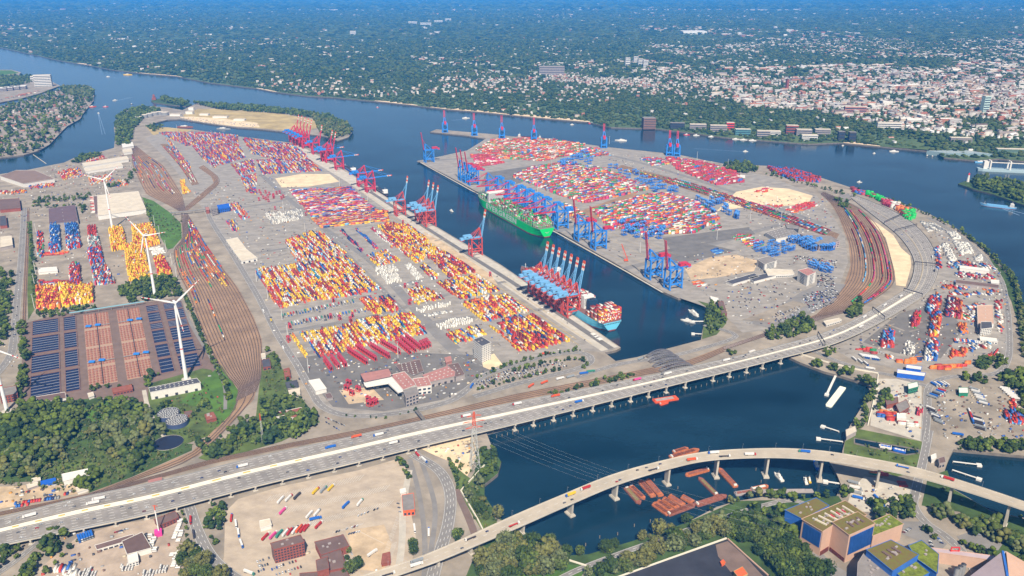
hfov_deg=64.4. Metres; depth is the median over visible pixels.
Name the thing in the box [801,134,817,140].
quay building
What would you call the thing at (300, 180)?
sand lot
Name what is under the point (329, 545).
brick hall
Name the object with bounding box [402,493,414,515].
customs house
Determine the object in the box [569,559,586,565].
flood wall
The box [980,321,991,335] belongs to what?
depot office
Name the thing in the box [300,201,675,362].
yard marking
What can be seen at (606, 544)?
tree
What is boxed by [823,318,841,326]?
toll house
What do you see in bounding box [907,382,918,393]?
green house
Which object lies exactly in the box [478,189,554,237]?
container ship
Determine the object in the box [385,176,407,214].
gantry crane
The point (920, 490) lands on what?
road marking
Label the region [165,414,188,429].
round tank
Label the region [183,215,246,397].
railway track
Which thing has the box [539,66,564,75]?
glass slab
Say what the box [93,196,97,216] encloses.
warehouse
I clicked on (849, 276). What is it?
railway track
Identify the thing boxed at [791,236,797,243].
straddle carrier
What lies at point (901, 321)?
asphalt yard
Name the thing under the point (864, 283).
railway track
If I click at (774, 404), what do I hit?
water
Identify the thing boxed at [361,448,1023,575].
curved bridge
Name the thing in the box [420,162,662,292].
quay edge
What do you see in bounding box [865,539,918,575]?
incinerator block
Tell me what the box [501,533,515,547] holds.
tree
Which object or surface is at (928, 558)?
incinerator block
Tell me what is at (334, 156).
gantry crane
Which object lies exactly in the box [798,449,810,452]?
lorry
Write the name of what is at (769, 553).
tree
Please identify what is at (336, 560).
brick hall
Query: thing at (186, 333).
open basin
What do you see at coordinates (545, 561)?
tree
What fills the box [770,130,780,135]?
quay building
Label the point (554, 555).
tree
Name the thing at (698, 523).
tree
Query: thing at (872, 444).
lock water
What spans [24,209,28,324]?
railway track
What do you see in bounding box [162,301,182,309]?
open basin
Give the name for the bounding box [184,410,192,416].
pump house
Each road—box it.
[0,208,26,372]
[0,539,39,573]
[142,390,165,436]
[178,298,226,409]
[183,504,241,575]
[204,206,594,417]
[258,174,462,354]
[396,470,412,575]
[407,458,427,575]
[409,453,456,575]
[417,451,437,568]
[455,489,476,533]
[561,498,802,575]
[575,324,738,377]
[812,350,929,387]
[910,429,978,573]
[920,217,1012,440]
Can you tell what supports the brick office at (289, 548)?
on the ground at (456, 565)
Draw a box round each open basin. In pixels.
[29,371,60,397]
[30,352,59,373]
[31,333,59,354]
[32,318,58,335]
[63,315,76,330]
[63,331,77,348]
[64,348,78,367]
[65,367,80,392]
[145,304,159,312]
[147,311,161,322]
[149,321,163,329]
[151,329,167,343]
[154,343,170,358]
[157,357,174,373]
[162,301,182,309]
[164,308,185,319]
[167,318,188,327]
[169,325,192,340]
[173,338,196,354]
[176,352,201,369]
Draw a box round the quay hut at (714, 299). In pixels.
[710,296,718,303]
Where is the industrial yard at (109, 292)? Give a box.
[33,192,169,310]
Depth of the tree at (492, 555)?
1000.78 m
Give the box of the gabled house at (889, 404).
[885,397,897,408]
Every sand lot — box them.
[275,174,338,186]
[420,435,476,475]
[424,232,496,284]
[482,354,501,369]
[685,255,756,279]
[717,187,811,210]
[871,220,910,285]
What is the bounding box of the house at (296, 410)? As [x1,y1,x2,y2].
[286,407,303,418]
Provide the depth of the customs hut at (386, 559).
1017.83 m
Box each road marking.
[0,211,26,373]
[183,505,238,574]
[204,206,594,417]
[411,454,455,575]
[560,499,803,575]
[597,326,734,369]
[910,433,961,550]
[921,224,1012,435]
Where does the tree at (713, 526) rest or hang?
on the ground at (456, 565)
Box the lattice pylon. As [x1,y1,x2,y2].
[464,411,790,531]
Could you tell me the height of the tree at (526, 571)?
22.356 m
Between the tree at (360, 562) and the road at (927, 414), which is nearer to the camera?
the tree at (360, 562)
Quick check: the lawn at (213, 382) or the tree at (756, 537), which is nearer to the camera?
the tree at (756, 537)
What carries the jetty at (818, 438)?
in the water at (774, 404)
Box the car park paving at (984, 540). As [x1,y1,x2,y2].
[957,532,1003,549]
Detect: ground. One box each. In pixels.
[0,103,1023,575]
[22,298,214,402]
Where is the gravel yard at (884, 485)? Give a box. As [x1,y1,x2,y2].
[848,477,920,511]
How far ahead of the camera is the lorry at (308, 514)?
1106.25 m
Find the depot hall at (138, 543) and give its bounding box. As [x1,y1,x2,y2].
[122,532,151,556]
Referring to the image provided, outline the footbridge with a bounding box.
[415,409,425,419]
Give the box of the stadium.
[680,30,706,33]
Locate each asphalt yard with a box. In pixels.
[481,164,541,186]
[569,193,638,223]
[649,242,734,262]
[663,227,754,248]
[864,301,959,357]
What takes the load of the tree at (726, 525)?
on the ground at (456, 565)
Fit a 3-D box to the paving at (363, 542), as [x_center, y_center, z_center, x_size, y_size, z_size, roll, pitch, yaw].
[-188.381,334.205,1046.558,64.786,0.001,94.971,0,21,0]
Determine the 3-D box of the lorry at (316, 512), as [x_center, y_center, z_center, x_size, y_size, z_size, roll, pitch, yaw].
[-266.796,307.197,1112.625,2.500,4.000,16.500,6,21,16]
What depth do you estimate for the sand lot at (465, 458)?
1261.58 m
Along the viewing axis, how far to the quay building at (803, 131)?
3830.86 m
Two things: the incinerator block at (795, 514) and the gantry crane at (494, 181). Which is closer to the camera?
the incinerator block at (795, 514)
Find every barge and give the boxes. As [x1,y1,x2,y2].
[624,486,640,503]
[629,484,644,499]
[638,479,655,497]
[645,478,663,496]
[652,395,678,403]
[652,501,667,515]
[656,499,673,510]
[662,496,679,508]
[667,503,695,516]
[668,494,685,505]
[669,448,699,457]
[672,447,688,452]
[679,461,713,470]
[680,494,694,502]
[685,467,709,476]
[694,494,726,506]
[698,477,718,495]
[718,467,737,487]
[734,489,755,495]
[750,484,768,489]
[762,489,813,493]
[825,386,845,407]
[879,444,891,449]
[892,447,905,453]
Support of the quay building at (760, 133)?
on the bank at (916, 143)
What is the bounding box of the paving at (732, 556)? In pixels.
[716,541,762,575]
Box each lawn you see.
[40,447,127,487]
[84,401,107,422]
[142,197,181,248]
[148,369,216,442]
[180,366,237,426]
[199,352,318,459]
[524,564,585,575]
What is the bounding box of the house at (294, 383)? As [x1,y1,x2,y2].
[285,380,297,390]
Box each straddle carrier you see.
[366,399,371,406]
[629,227,635,234]
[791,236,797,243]
[805,242,811,249]
[810,244,817,251]
[827,243,833,250]
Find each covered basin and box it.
[83,312,117,385]
[116,307,151,379]
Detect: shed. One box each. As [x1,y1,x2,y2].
[36,392,65,401]
[82,156,128,167]
[84,162,122,172]
[95,534,133,550]
[122,142,133,148]
[122,148,132,154]
[325,393,332,400]
[956,279,998,289]
[959,265,989,273]
[971,551,1023,575]
[976,305,993,327]
[990,279,998,284]
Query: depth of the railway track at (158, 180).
2969.05 m
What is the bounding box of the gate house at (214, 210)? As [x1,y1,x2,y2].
[211,205,217,215]
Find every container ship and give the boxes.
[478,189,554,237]
[521,263,621,330]
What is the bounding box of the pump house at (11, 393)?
[0,385,17,403]
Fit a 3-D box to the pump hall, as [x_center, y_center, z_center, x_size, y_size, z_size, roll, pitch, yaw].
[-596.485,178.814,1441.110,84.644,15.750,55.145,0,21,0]
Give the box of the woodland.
[0,74,1023,575]
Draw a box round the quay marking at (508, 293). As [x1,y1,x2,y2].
[392,217,575,338]
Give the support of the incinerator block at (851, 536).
on the ground at (456, 565)
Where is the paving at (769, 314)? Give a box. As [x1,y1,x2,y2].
[743,301,806,322]
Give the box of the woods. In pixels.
[0,0,1023,158]
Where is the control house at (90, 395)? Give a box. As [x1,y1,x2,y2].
[87,392,93,399]
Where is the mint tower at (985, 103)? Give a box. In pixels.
[980,95,991,111]
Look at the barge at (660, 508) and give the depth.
1129.29 m
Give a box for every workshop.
[360,368,391,388]
[390,371,415,396]
[412,377,431,394]
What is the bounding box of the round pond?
[153,435,183,450]
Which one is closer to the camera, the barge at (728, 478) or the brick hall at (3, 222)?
the barge at (728, 478)
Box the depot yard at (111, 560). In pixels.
[38,515,183,575]
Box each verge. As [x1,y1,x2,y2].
[27,221,35,318]
[448,462,496,529]
[699,301,725,338]
[922,470,1023,556]
[990,258,1023,327]
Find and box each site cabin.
[26,481,38,489]
[31,477,40,481]
[40,478,55,485]
[76,487,88,493]
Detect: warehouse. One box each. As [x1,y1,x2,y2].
[0,170,54,186]
[48,205,78,226]
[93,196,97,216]
[97,191,145,219]
[226,237,244,252]
[234,248,257,263]
[308,378,326,394]
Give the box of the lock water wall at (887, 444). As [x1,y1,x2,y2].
[854,438,919,454]
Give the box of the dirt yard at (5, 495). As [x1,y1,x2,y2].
[0,478,89,508]
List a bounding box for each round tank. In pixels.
[157,407,179,421]
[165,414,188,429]
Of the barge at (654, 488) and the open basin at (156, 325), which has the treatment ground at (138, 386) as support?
the open basin at (156, 325)
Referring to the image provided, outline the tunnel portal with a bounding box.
[839,193,850,201]
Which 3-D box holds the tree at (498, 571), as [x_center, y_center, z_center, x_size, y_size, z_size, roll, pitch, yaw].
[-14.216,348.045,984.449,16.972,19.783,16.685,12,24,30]
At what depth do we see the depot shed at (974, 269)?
2046.62 m
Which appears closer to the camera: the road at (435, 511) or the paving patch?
the road at (435, 511)
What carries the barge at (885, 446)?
on the lock water at (872, 444)
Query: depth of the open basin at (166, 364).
1545.53 m
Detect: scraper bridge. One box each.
[85,323,109,326]
[88,358,114,362]
[121,317,141,321]
[124,351,149,356]
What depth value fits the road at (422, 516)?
1115.71 m
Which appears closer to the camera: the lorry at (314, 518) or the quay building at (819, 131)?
the lorry at (314, 518)
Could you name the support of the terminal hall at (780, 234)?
on the ground at (456, 565)
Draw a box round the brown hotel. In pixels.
[641,117,655,128]
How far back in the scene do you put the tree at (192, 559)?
999.19 m
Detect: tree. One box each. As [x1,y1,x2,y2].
[175,550,188,564]
[176,540,193,556]
[179,568,188,575]
[182,558,190,567]
[186,555,195,567]
[187,563,199,575]
[189,548,201,556]
[190,562,201,574]
[192,551,211,564]
[199,549,212,563]
[200,563,212,570]
[200,568,212,575]
[211,563,229,575]
[343,559,357,573]
[353,555,363,569]
[407,537,417,544]
[408,543,418,554]
[451,527,461,537]
[472,546,491,566]
[475,500,487,514]
[475,564,484,574]
[479,570,486,575]
[484,562,498,575]
[486,548,498,563]
[488,544,503,561]
[492,504,503,518]
[492,559,501,568]
[494,550,507,559]
[494,567,501,575]
[495,530,515,547]
[495,543,510,551]
[497,556,510,566]
[500,564,516,575]
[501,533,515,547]
[505,547,515,560]
[509,559,517,566]
[510,567,522,575]
[512,530,522,540]
[514,544,527,561]
[518,552,533,570]
[520,538,527,545]
[520,547,540,570]
[522,532,530,545]
[523,563,535,575]
[526,531,541,543]
[527,541,535,550]
[533,547,546,557]
[534,536,557,557]
[535,554,552,575]
[535,559,541,571]
[544,533,556,538]
[548,537,559,549]
[550,549,567,566]
[554,554,568,570]
[560,544,573,555]
[575,544,584,554]
[584,565,592,575]
[593,561,607,575]
[598,538,612,552]
[604,554,618,572]
[606,545,614,552]
[610,537,619,547]
[613,562,620,573]
[617,556,633,571]
[619,550,635,563]
[634,554,642,566]
[636,547,653,566]
[638,529,647,539]
[649,535,664,547]
[651,518,667,534]
[655,544,666,554]
[664,539,673,550]
[665,525,684,544]
[667,532,683,551]
[681,513,689,523]
[688,533,701,546]
[690,519,704,532]
[692,527,702,533]
[697,531,704,541]
[699,524,708,534]
[700,514,713,527]
[704,531,712,539]
[706,513,722,531]
[708,527,715,536]
[716,520,730,535]
[718,521,731,536]
[728,519,735,528]
[731,529,737,538]
[735,519,741,528]
[736,531,748,542]
[737,525,749,539]
[738,521,750,530]
[746,527,755,540]
[751,525,762,535]
[751,532,761,543]
[753,543,765,554]
[757,541,767,550]
[759,534,773,544]
[762,520,778,532]
[763,527,781,539]
[763,550,774,563]
[764,545,772,556]
[769,540,781,547]
[769,554,783,570]
[772,542,787,555]
[775,565,783,575]
[777,528,785,538]
[778,559,794,573]
[780,531,796,543]
[780,566,792,575]
[784,542,792,553]
[784,551,797,560]
[785,553,796,560]
[785,558,799,573]
[787,549,799,561]
[790,547,801,555]
[791,540,801,549]
[794,562,805,575]
[798,542,812,553]
[798,551,815,561]
[802,556,817,574]
[806,557,825,575]
[819,558,836,575]
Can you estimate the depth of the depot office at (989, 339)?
1645.26 m
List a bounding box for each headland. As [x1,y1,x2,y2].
[151,99,191,106]
[958,179,1023,205]
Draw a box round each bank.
[0,0,1023,161]
[466,496,841,575]
[474,449,501,519]
[844,428,921,476]
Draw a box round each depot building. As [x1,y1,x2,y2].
[199,113,209,115]
[213,116,228,117]
[233,118,245,120]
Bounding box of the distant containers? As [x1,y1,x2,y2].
[0,131,1016,407]
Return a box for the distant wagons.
[134,150,890,273]
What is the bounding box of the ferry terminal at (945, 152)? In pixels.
[926,150,992,155]
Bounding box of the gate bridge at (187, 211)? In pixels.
[170,209,205,215]
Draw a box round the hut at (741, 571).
[733,566,747,575]
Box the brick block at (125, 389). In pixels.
[112,384,132,395]
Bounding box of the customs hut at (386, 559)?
[381,552,390,566]
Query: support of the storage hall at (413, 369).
on the ground at (456, 565)
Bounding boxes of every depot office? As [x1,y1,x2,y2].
[127,552,138,566]
[979,336,997,343]
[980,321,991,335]
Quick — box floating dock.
[976,159,1023,172]
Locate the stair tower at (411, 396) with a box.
[403,387,418,406]
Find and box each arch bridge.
[645,349,672,357]
[648,352,678,362]
[652,356,684,367]
[659,361,692,372]
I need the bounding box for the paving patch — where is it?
[173,144,1005,353]
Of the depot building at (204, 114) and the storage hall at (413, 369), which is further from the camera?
the depot building at (204, 114)
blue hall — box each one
[897,369,925,380]
[906,364,921,371]
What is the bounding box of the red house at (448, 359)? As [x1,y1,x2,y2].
[444,356,451,365]
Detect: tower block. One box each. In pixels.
[625,57,629,64]
[633,56,638,62]
[637,58,642,64]
[642,60,647,66]
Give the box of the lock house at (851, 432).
[845,426,856,439]
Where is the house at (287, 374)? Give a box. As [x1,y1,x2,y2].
[283,368,290,379]
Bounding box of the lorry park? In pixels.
[223,459,415,575]
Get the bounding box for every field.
[0,70,17,74]
[183,109,316,131]
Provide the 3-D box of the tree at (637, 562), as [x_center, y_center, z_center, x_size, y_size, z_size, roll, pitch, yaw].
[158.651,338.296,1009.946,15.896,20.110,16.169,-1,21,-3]
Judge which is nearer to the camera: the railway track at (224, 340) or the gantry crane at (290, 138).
the railway track at (224, 340)
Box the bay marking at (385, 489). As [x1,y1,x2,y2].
[262,291,836,561]
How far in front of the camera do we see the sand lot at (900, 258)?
2148.05 m
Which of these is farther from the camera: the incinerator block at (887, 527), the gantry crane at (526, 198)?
the gantry crane at (526, 198)
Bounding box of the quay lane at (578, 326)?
[359,184,613,348]
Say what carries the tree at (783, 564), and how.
on the ground at (456, 565)
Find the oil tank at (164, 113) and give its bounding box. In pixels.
[161,112,168,115]
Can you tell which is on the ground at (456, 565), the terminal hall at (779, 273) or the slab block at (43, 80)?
the terminal hall at (779, 273)
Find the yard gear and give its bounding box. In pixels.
[0,117,1023,575]
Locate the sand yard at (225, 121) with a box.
[180,116,258,126]
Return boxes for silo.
[953,566,959,575]
[958,564,962,575]
[961,562,966,575]
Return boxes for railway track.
[0,386,254,514]
[0,393,245,513]
[1,398,237,511]
[22,208,27,327]
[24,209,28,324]
[90,347,722,493]
[90,348,723,494]
[100,349,724,492]
[114,351,723,489]
[131,148,178,210]
[132,148,178,209]
[133,150,180,210]
[134,147,182,209]
[134,149,180,208]
[135,146,183,208]
[140,149,185,210]
[141,151,184,210]
[174,215,238,400]
[176,213,239,400]
[178,215,241,399]
[180,216,242,398]
[182,213,243,398]
[183,213,247,396]
[183,214,245,397]
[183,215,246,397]
[184,213,250,395]
[184,216,249,395]
[185,166,216,208]
[185,213,253,394]
[185,216,252,394]
[186,165,219,210]
[186,213,257,391]
[186,215,256,392]
[187,214,259,389]
[187,218,254,393]
[188,215,261,391]
[723,193,860,347]
[724,193,876,348]
[724,194,852,346]
[725,192,879,348]
[725,192,894,349]
[725,194,857,346]
[725,196,871,347]
[726,193,854,346]
[726,194,889,348]
[731,193,862,345]
[732,194,862,344]
[735,195,885,345]
[745,192,878,341]
[745,194,868,340]
[800,193,851,323]
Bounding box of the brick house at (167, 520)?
[153,511,178,528]
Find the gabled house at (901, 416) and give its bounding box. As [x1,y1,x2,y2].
[897,413,906,420]
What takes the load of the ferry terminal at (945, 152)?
in the water at (774, 404)
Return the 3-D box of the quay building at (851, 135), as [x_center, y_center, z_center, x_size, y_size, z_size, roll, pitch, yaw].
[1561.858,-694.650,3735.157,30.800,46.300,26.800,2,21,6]
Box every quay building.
[670,122,684,128]
[689,123,706,129]
[710,124,726,131]
[726,122,733,129]
[735,128,750,134]
[756,130,770,136]
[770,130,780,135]
[785,124,798,133]
[795,128,811,135]
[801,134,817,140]
[814,128,830,135]
[837,131,844,139]
[844,106,866,114]
[847,131,856,141]
[876,122,901,128]
[949,137,972,141]
[995,148,1023,152]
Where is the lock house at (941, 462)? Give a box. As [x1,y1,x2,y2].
[938,456,945,468]
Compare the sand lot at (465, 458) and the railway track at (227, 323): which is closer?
the sand lot at (465, 458)
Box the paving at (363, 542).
[346,525,391,570]
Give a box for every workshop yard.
[297,351,490,410]
[339,388,383,403]
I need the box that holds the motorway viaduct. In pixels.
[0,194,937,545]
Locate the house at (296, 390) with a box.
[288,387,300,396]
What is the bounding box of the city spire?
[785,79,789,88]
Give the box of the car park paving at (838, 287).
[751,282,844,326]
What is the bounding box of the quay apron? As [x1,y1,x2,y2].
[297,146,617,350]
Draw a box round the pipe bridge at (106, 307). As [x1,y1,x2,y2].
[69,301,143,314]
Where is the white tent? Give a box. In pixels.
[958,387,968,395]
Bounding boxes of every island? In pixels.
[0,70,59,102]
[0,91,94,158]
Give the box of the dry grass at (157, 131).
[147,127,189,134]
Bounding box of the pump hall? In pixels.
[149,378,200,399]
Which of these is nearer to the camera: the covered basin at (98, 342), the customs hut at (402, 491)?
the customs hut at (402, 491)
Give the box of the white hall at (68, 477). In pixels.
[61,468,89,484]
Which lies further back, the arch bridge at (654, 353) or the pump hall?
the arch bridge at (654, 353)
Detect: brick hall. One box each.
[0,198,20,212]
[0,215,7,228]
[0,235,12,250]
[299,570,348,575]
[314,534,348,557]
[316,556,329,575]
[320,549,345,572]
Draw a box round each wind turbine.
[0,350,17,412]
[81,166,117,227]
[125,216,163,298]
[141,280,198,380]
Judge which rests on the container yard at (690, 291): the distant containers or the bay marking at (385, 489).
the distant containers
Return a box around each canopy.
[38,267,57,274]
[364,377,402,393]
[725,273,758,285]
[749,273,775,283]
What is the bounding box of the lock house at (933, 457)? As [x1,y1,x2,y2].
[930,453,936,462]
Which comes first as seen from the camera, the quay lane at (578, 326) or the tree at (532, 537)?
the tree at (532, 537)
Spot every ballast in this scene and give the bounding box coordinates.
[0,393,254,514]
[22,223,28,328]
[110,346,724,490]
[132,146,183,209]
[161,144,198,184]
[175,219,261,388]
[185,166,218,210]
[612,165,838,238]
[799,195,894,321]
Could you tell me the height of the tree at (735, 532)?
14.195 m
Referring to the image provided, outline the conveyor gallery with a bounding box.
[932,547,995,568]
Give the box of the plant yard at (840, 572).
[775,522,851,575]
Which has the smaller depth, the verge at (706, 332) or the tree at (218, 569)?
the tree at (218, 569)
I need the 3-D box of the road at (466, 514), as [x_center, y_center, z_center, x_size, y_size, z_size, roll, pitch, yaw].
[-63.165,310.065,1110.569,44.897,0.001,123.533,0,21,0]
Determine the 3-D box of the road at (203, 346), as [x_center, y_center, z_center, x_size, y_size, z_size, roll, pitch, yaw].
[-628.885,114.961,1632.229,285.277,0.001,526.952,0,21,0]
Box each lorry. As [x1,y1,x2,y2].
[22,512,35,517]
[86,500,98,505]
[92,495,104,500]
[148,477,161,482]
[236,463,247,467]
[243,568,254,575]
[261,531,269,540]
[269,530,277,539]
[275,529,282,537]
[279,506,286,514]
[286,526,293,535]
[293,491,300,499]
[295,524,302,532]
[303,523,310,531]
[305,510,312,518]
[309,516,321,520]
[313,508,320,516]
[314,520,322,528]
[325,444,335,448]
[367,548,377,556]
[410,557,422,563]
[410,561,422,567]
[565,491,575,497]
[580,484,590,490]
[687,457,697,460]
[708,450,718,453]
[745,452,755,455]
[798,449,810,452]
[848,479,859,484]
[849,484,861,489]
[852,495,864,499]
[941,475,954,480]
[952,432,963,435]
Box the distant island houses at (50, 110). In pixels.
[0,90,85,128]
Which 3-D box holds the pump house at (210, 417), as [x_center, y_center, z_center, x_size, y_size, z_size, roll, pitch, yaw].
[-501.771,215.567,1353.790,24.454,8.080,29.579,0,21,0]
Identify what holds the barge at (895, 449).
on the lock water at (872, 444)
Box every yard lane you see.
[232,197,381,209]
[256,233,357,252]
[280,281,505,332]
[300,307,559,355]
[321,228,415,328]
[384,269,459,348]
[417,157,470,161]
[555,192,680,231]
[591,151,827,224]
[621,218,804,269]
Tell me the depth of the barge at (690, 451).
1264.19 m
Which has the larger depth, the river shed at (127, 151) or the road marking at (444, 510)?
the river shed at (127, 151)
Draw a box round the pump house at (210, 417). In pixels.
[204,412,216,422]
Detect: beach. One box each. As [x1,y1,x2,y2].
[375,100,414,104]
[434,107,510,114]
[511,114,589,121]
[844,142,907,148]
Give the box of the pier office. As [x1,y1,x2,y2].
[718,301,726,316]
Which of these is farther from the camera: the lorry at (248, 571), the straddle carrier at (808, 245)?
the straddle carrier at (808, 245)
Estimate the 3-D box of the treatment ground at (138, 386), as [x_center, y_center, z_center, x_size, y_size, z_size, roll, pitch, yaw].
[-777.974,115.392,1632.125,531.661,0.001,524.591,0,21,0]
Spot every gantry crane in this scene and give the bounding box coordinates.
[282,115,298,141]
[285,116,301,142]
[289,118,304,144]
[291,118,308,146]
[295,120,311,148]
[304,125,321,154]
[313,142,343,161]
[314,130,332,159]
[317,132,335,162]
[327,150,358,169]
[349,165,382,186]
[357,170,391,192]
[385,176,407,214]
[406,180,429,220]
[410,182,433,223]
[415,185,438,226]
[420,132,439,162]
[442,110,447,132]
[455,147,475,180]
[459,209,485,256]
[460,150,479,183]
[464,151,484,185]
[466,172,503,191]
[471,113,477,135]
[476,177,514,197]
[487,181,525,201]
[495,185,534,206]
[498,119,504,137]
[503,189,543,211]
[511,193,551,212]
[519,241,548,295]
[522,198,563,222]
[524,244,554,298]
[529,247,560,302]
[531,117,536,139]
[533,203,575,229]
[535,250,566,306]
[541,254,572,310]
[546,257,578,313]
[552,260,585,318]
[573,200,596,241]
[589,206,613,250]
[600,123,606,147]
[644,231,670,280]
[663,240,690,290]
[665,130,672,155]
[673,131,680,156]
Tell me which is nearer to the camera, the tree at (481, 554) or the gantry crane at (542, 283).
the tree at (481, 554)
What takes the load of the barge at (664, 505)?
on the water at (774, 404)
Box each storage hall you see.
[395,359,423,379]
[422,366,454,386]
[448,363,464,380]
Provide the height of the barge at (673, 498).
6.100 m
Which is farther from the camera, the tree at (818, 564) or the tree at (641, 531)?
the tree at (641, 531)
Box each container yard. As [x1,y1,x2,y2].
[145,131,618,413]
[420,138,847,332]
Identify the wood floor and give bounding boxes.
[0,398,191,492]
[584,511,806,575]
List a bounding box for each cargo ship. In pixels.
[344,164,355,171]
[376,186,388,195]
[980,202,1016,209]
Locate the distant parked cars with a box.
[9,188,1009,390]
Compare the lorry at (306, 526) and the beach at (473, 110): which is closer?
the lorry at (306, 526)
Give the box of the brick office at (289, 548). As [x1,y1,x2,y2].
[270,534,304,562]
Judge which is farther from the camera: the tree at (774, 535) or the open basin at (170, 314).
the open basin at (170, 314)
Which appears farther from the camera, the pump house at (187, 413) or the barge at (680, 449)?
the pump house at (187, 413)
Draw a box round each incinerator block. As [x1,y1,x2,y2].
[784,497,828,532]
[800,500,866,555]
[829,511,875,562]
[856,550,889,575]
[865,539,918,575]
[871,514,903,546]
[897,561,929,575]
[908,540,938,575]
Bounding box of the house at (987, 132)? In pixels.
[983,130,992,135]
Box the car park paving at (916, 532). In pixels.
[902,521,946,548]
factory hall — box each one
[2,86,13,90]
[17,85,26,89]
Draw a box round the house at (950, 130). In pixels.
[946,128,955,132]
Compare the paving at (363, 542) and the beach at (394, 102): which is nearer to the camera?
the paving at (363, 542)
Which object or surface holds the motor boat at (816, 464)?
on the water at (774, 404)
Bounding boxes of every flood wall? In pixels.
[460,465,484,528]
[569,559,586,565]
[619,537,726,575]
[727,538,768,575]
[802,354,877,373]
[867,374,878,425]
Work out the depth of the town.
5553.42 m
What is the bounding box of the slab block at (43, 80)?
[33,74,52,86]
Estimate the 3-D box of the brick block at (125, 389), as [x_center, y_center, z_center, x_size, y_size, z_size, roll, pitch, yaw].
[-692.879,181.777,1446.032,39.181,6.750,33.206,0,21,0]
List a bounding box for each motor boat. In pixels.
[177,125,192,127]
[774,472,783,481]
[813,460,818,470]
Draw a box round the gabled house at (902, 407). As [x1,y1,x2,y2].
[895,399,909,412]
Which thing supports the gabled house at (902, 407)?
on the ground at (456, 565)
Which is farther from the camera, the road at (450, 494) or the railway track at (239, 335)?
the railway track at (239, 335)
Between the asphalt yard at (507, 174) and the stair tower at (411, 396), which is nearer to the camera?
the stair tower at (411, 396)
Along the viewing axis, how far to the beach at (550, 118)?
4412.10 m
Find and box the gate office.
[217,203,229,212]
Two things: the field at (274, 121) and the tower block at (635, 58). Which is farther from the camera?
the tower block at (635, 58)
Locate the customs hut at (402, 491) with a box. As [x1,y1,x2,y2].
[400,488,405,495]
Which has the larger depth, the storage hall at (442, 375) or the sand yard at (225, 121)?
the sand yard at (225, 121)
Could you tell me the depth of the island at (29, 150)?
4112.19 m
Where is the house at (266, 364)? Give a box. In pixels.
[262,358,270,370]
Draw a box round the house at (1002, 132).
[997,131,1015,134]
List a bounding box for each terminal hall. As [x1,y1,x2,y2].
[764,269,793,277]
[765,226,797,241]
[785,224,798,232]
[800,233,839,250]
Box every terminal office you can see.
[756,256,776,270]
[797,268,815,285]
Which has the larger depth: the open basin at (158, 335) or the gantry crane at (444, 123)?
the gantry crane at (444, 123)
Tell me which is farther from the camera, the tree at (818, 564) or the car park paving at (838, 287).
the car park paving at (838, 287)
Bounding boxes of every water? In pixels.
[0,48,1023,554]
[855,439,917,453]
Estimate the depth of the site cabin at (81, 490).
1159.54 m
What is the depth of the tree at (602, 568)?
988.26 m
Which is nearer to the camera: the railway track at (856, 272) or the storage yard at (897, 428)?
the storage yard at (897, 428)
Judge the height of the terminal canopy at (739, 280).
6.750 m
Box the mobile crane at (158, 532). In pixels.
[154,505,161,536]
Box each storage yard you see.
[870,379,921,440]
[931,378,1023,443]
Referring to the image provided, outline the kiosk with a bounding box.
[259,518,271,530]
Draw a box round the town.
[0,0,1023,131]
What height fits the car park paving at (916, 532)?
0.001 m
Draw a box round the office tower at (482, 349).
[473,336,490,362]
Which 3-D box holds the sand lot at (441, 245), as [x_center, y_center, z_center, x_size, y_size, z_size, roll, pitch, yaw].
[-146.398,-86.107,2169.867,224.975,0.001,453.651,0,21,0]
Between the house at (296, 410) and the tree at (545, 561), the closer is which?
the tree at (545, 561)
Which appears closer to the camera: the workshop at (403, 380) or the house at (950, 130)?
the workshop at (403, 380)
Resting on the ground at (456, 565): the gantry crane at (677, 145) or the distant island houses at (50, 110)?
the gantry crane at (677, 145)
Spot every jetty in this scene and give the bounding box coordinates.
[816,437,842,442]
[820,425,838,432]
[823,479,839,483]
[824,375,836,396]
[952,461,981,466]
[952,469,981,481]
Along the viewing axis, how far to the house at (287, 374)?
1499.42 m
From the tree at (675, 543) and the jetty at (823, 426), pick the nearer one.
the tree at (675, 543)
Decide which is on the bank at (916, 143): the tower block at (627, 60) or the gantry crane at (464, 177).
the tower block at (627, 60)
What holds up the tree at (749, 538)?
on the ground at (456, 565)
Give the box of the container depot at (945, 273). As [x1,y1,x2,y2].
[831,221,1009,369]

